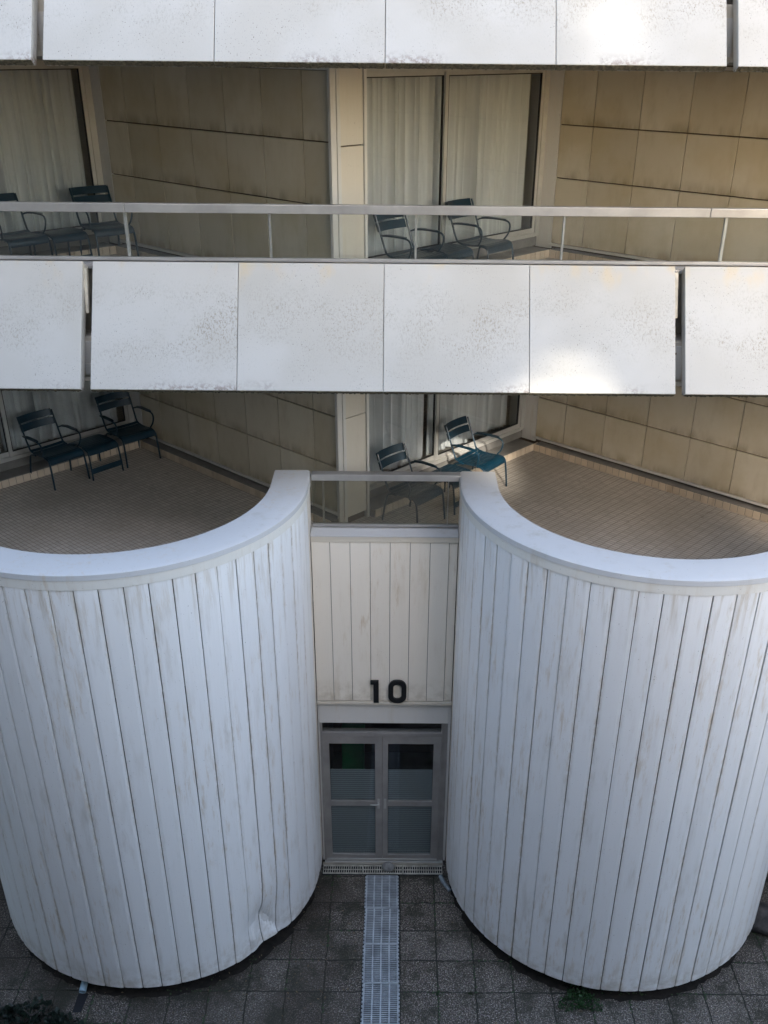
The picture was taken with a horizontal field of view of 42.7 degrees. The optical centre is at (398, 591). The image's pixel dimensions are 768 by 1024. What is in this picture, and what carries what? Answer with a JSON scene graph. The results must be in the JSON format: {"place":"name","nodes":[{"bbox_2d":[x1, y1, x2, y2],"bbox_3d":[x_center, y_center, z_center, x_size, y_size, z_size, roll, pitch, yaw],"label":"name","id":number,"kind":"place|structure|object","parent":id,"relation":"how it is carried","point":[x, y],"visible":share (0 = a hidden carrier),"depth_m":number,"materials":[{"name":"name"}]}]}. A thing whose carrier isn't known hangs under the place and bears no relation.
{"place":"outdoors","nodes":[
{"label":"outdoors","id":0,"kind":"place"},
{"bbox_2d":[342,723,364,768],"bbox_3d":[-0.622,2.651,13.718,0.320,1.778,0.320,0,29,0],"label":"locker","id":1,"kind":"object","parent":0,"point":[353,756],"visible":0.33,"depth_m":13.33,"materials":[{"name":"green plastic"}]},
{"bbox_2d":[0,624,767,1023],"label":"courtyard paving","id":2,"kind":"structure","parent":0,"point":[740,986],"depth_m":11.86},
{"bbox_2d":[0,993,52,1023],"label":"leafy plant","id":3,"kind":"object","parent":2,"relation":"on","point":[10,1008],"visible":1,"depth_m":11.41,"materials":[{"name":"green plant"}]},
{"bbox_2d":[43,1006,83,1023],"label":"leafy plant","id":4,"kind":"object","parent":2,"relation":"on","point":[58,1016],"visible":1,"depth_m":11.35,"materials":[{"name":"green plant"}]},
{"bbox_2d":[73,994,87,1011],"bbox_3d":[-3.766,4.875,11.626,0.120,0.001,0.260,0,29,0],"label":"gully","id":5,"kind":"object","parent":2,"relation":"on","point":[80,1002],"visible":1,"depth_m":11.63,"materials":[{"name":"grey metal"}]},
{"bbox_2d":[322,866,442,1022],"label":"drain channel","id":6,"kind":"object","parent":2,"relation":"on","point":[376,871],"visible":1,"depth_m":12.61,"materials":[{"name":"grey metal"}]},
{"bbox_2d":[323,865,362,873],"bbox_3d":[-0.764,3.827,13.515,0.545,0.014,0.160,0,29,0],"label":"threshold grate","id":7,"kind":"object","parent":6,"relation":"on","point":[341,872],"visible":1,"depth_m":13.51,"materials":[{"name":"grey metal"}]},
{"bbox_2d":[360,983,399,1023],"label":"drain grate","id":8,"kind":"object","parent":6,"relation":"on","point":[373,992],"visible":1,"depth_m":11.64,"materials":[{"name":"grey metal"}]},
{"bbox_2d":[362,944,398,983],"bbox_3d":[-0.219,4.604,12.139,0.454,0.023,0.584,0,29,-1],"label":"drain grate","id":9,"kind":"object","parent":6,"relation":"on","point":[388,978],"visible":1,"depth_m":12.15,"materials":[{"name":"grey metal"}]},
{"bbox_2d":[363,908,398,944],"bbox_3d":[-0.217,4.316,12.650,0.454,0.023,0.584,1,29,0],"label":"drain grate","id":10,"kind":"object","parent":6,"relation":"on","point":[381,929],"visible":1,"depth_m":12.64,"materials":[{"name":"grey metal"}]},
{"bbox_2d":[364,875,398,908],"bbox_3d":[-0.224,4.028,13.161,0.454,0.023,0.584,0,29,0],"label":"drain grate","id":11,"kind":"object","parent":6,"relation":"on","point":[381,885],"visible":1,"depth_m":13.16,"materials":[{"name":"grey metal"}]},
{"bbox_2d":[363,865,402,873],"bbox_3d":[-0.215,3.832,13.516,0.544,0.014,0.160,0,29,0],"label":"threshold grate","id":12,"kind":"object","parent":6,"relation":"on","point":[381,869],"visible":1,"depth_m":13.51,"materials":[{"name":"grey metal"}]},
{"bbox_2d":[382,862,393,871],"bbox_3d":[-0.142,3.785,13.491,0.175,0.131,0.121,0,29,0],"label":"stone","id":13,"kind":"object","parent":12,"relation":"on","point":[387,866],"visible":1,"depth_m":13.46,"materials":[{"name":"grey stone"}]},
{"bbox_2d":[403,865,441,874],"bbox_3d":[0.332,3.836,13.517,0.543,0.014,0.160,0,29,0],"label":"threshold grate","id":14,"kind":"object","parent":6,"relation":"on","point":[423,869],"visible":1,"depth_m":13.52,"materials":[{"name":"grey metal"}]},
{"bbox_2d":[323,862,442,865],"bbox_3d":[-0.214,3.778,13.610,1.665,0.029,0.034,0,29,0],"label":"doorstep","id":15,"kind":"object","parent":2,"relation":"on","point":[341,863],"visible":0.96,"depth_m":13.59,"materials":[{"name":"concrete"}]},
{"bbox_2d":[0,0,767,991],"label":"apartment building","id":16,"kind":"structure","parent":2,"relation":"on","point":[564,740],"depth_m":10.54,"materials":[{"name":"concrete"}]},
{"bbox_2d":[0,193,53,255],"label":"garden armchair","id":17,"kind":"object","parent":16,"relation":"on","point":[29,238],"visible":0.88,"depth_m":12.16,"materials":[{"name":"teal metal"}]},
{"bbox_2d":[0,70,90,232],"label":"curtain","id":18,"kind":"object","parent":16,"relation":"hanging from","point":[41,158],"visible":0.81,"depth_m":12.69,"materials":[{"name":"white fabric"}]},
{"bbox_2d":[16,408,90,490],"bbox_3d":[-4.766,-1.968,13.525,0.760,0.867,0.664,23,36,34],"label":"garden armchair","id":19,"kind":"object","parent":16,"relation":"on","point":[59,453],"visible":1,"depth_m":13.50,"materials":[{"name":"teal metal"}]},
{"bbox_2d":[0,60,108,246],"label":"sliding window","id":20,"kind":"structure","parent":16,"relation":"in","point":[83,73],"depth_m":12.77,"materials":[{"name":"metal"}]},
{"bbox_2d":[0,381,117,450],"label":"curtain","id":21,"kind":"object","parent":16,"relation":"hanging from","point":[79,411],"visible":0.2,"depth_m":14.14,"materials":[{"name":"white fabric"}]},
{"bbox_2d":[33,227,92,255],"bbox_3d":[-4.274,-4.360,12.497,0.573,0.450,0.519,25,37,36],"label":"garden stool","id":22,"kind":"object","parent":16,"relation":"on","point":[68,234],"visible":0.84,"depth_m":12.33,"materials":[{"name":"teal metal"}]},
{"bbox_2d":[0,391,134,463],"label":"sliding window","id":23,"kind":"structure","parent":16,"relation":"in","point":[9,455],"depth_m":13.89,"materials":[{"name":"metal"}]},
{"bbox_2d":[79,981,87,993],"bbox_3d":[-3.764,4.692,11.796,0.083,0.122,0.275,0,29,0],"label":"drain spout","id":24,"kind":"object","parent":16,"relation":"attached to","point":[83,987],"visible":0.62,"depth_m":11.71,"materials":[{"name":"plastic"}]},
{"bbox_2d":[68,434,123,480],"bbox_3d":[-4.286,-1.916,13.863,0.574,0.450,0.519,23,36,34],"label":"garden stool","id":25,"kind":"object","parent":16,"relation":"on","point":[90,446],"visible":0.96,"depth_m":13.72,"materials":[{"name":"teal metal"}]},
{"bbox_2d":[69,185,138,255],"bbox_3d":[-3.870,-4.809,12.877,0.664,0.867,0.760,-22,36,-34],"label":"garden armchair","id":26,"kind":"object","parent":16,"relation":"on","point":[115,227],"visible":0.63,"depth_m":12.87,"materials":[{"name":"teal metal"}]},
{"bbox_2d":[95,392,160,467],"bbox_3d":[-3.939,-2.367,14.247,0.664,0.867,0.760,-25,38,-38],"label":"garden armchair","id":27,"kind":"object","parent":16,"relation":"on","point":[138,431],"visible":0.98,"depth_m":14.21,"materials":[{"name":"teal metal"}]},
{"bbox_2d":[323,736,381,859],"bbox_3d":[-0.598,2.790,13.077,0.765,2.146,0.103,0,29,0],"label":"entrance door","id":28,"kind":"structure","parent":16,"relation":"in","point":[354,822],"depth_m":13.16,"materials":[{"name":"glass"}]},
{"bbox_2d":[369,394,423,470],"bbox_3d":[-0.147,-2.530,12.853,0.184,2.040,1.436,26,38,37],"label":"curtain","id":29,"kind":"object","parent":16,"relation":"hanging from","point":[394,419],"visible":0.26,"depth_m":13.14,"materials":[{"name":"white fabric"}]},
{"bbox_2d":[367,76,434,256],"bbox_3d":[-0.129,-4.971,11.482,0.154,2.040,1.435,25,38,36],"label":"curtain","id":30,"kind":"object","parent":16,"relation":"hanging from","point":[400,122],"visible":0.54,"depth_m":11.54,"materials":[{"name":"white fabric"}]},
{"bbox_2d":[373,215,446,258],"bbox_3d":[0.133,-3.897,11.324,0.760,0.867,0.664,22,36,33],"label":"garden armchair","id":31,"kind":"object","parent":16,"relation":"on","point":[389,224],"visible":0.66,"depth_m":11.31,"materials":[{"name":"teal metal"}]},
{"bbox_2d":[376,443,445,522],"bbox_3d":[0.141,-1.330,12.473,0.760,0.867,0.664,23,36,34],"label":"garden armchair","id":32,"kind":"object","parent":16,"relation":"on","point":[418,497],"visible":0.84,"depth_m":12.45,"materials":[{"name":"teal metal"}]},
{"bbox_2d":[383,737,440,860],"bbox_3d":[0.163,2.784,13.099,0.750,2.146,0.057,0,29,0],"label":"entrance door","id":33,"kind":"structure","parent":16,"relation":"in","point":[409,795],"depth_m":13.17,"materials":[{"name":"glass"}]},
{"bbox_2d":[418,243,473,258],"bbox_3d":[0.549,-3.880,11.724,0.574,0.450,0.519,23,36,34],"label":"garden stool","id":34,"kind":"object","parent":16,"relation":"on","point":[452,251],"visible":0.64,"depth_m":11.56,"materials":[{"name":"teal metal"}]},
{"bbox_2d":[422,464,469,514],"bbox_3d":[0.681,-1.370,12.977,0.574,0.450,0.519,23,36,34],"label":"garden stool","id":35,"kind":"object","parent":16,"relation":"on","point":[450,468],"visible":0.36,"depth_m":12.93,"materials":[{"name":"teal metal"}]},
{"bbox_2d":[370,394,525,490],"bbox_3d":[0.673,-2.784,13.328,0.124,2.090,3.490,26,38,37],"label":"sliding window","id":36,"kind":"structure","parent":16,"relation":"in","point":[436,457],"depth_m":13.72,"materials":[{"name":"metal"}]},
{"bbox_2d":[367,68,550,257],"bbox_3d":[0.696,-5.223,11.954,0.124,2.090,3.490,26,38,37],"label":"sliding window","id":37,"kind":"structure","parent":16,"relation":"in","point":[533,230],"depth_m":12.13,"materials":[{"name":"metal"}]},
{"bbox_2d":[426,394,507,454],"bbox_3d":[1.012,-3.113,13.908,0.158,2.040,1.809,26,38,37],"label":"curtain","id":38,"kind":"object","parent":16,"relation":"hanging from","point":[485,413],"visible":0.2,"depth_m":14.20,"materials":[{"name":"white fabric"}]},
{"bbox_2d":[444,416,506,487],"bbox_3d":[1.040,-1.841,13.396,0.760,0.867,0.664,21,35,32],"label":"garden armchair","id":39,"kind":"object","parent":16,"relation":"on","point":[493,461],"visible":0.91,"depth_m":13.37,"materials":[{"name":"teal metal"}]},
{"bbox_2d":[444,198,513,259],"bbox_3d":[0.985,-4.327,12.102,0.760,0.867,0.664,22,36,33],"label":"garden armchair","id":40,"kind":"object","parent":16,"relation":"on","point":[489,245],"visible":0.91,"depth_m":12.05,"materials":[{"name":"teal metal"}]},
{"bbox_2d":[431,74,530,244],"bbox_3d":[1.044,-5.548,12.526,0.139,2.040,1.809,26,38,37],"label":"curtain","id":41,"kind":"object","parent":16,"relation":"hanging from","point":[487,132],"visible":0.64,"depth_m":12.52,"materials":[{"name":"white fabric"}]},
{"bbox_2d":[28,885,747,1001],"bbox_3d":[-0.208,4.372,12.575,9.867,0.001,2.036,0,29,0],"label":"soil strip","id":42,"kind":"object","parent":2,"relation":"on","point":[265,948],"visible":0.38,"depth_m":11.94,"materials":[{"name":"black soil"}]},
{"bbox_2d":[24,886,756,1023],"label":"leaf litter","id":43,"kind":"object","parent":2,"relation":"on","point":[307,981],"visible":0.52,"depth_m":11.85,"materials":[{"name":"brown plant"}]},
{"bbox_2d":[16,875,767,1023],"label":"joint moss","id":44,"kind":"object","parent":2,"relation":"on","point":[433,992],"visible":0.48,"depth_m":11.82,"materials":[{"name":"green plant"}]},
{"bbox_2d":[439,875,450,891],"bbox_3d":[0.624,3.944,13.264,0.068,0.064,0.282,-12,32,-20],"label":"pipe offcut","id":45,"kind":"object","parent":2,"relation":"on","point":[443,882],"visible":1,"depth_m":13.24,"materials":[{"name":"grey plastic"}]},
{"bbox_2d":[558,984,602,1012],"bbox_3d":[2.161,4.829,11.710,0.549,0.114,0.418,0,29,0],"label":"weed clump","id":46,"kind":"object","parent":2,"relation":"on","point":[583,998],"visible":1,"depth_m":11.66,"materials":[{"name":"green plant"}]},
{"bbox_2d":[750,902,767,935],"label":"rock","id":47,"kind":"object","parent":2,"relation":"on","point":[760,925],"visible":0.59,"depth_m":12.57,"materials":[{"name":"grey stone"}]}
]}

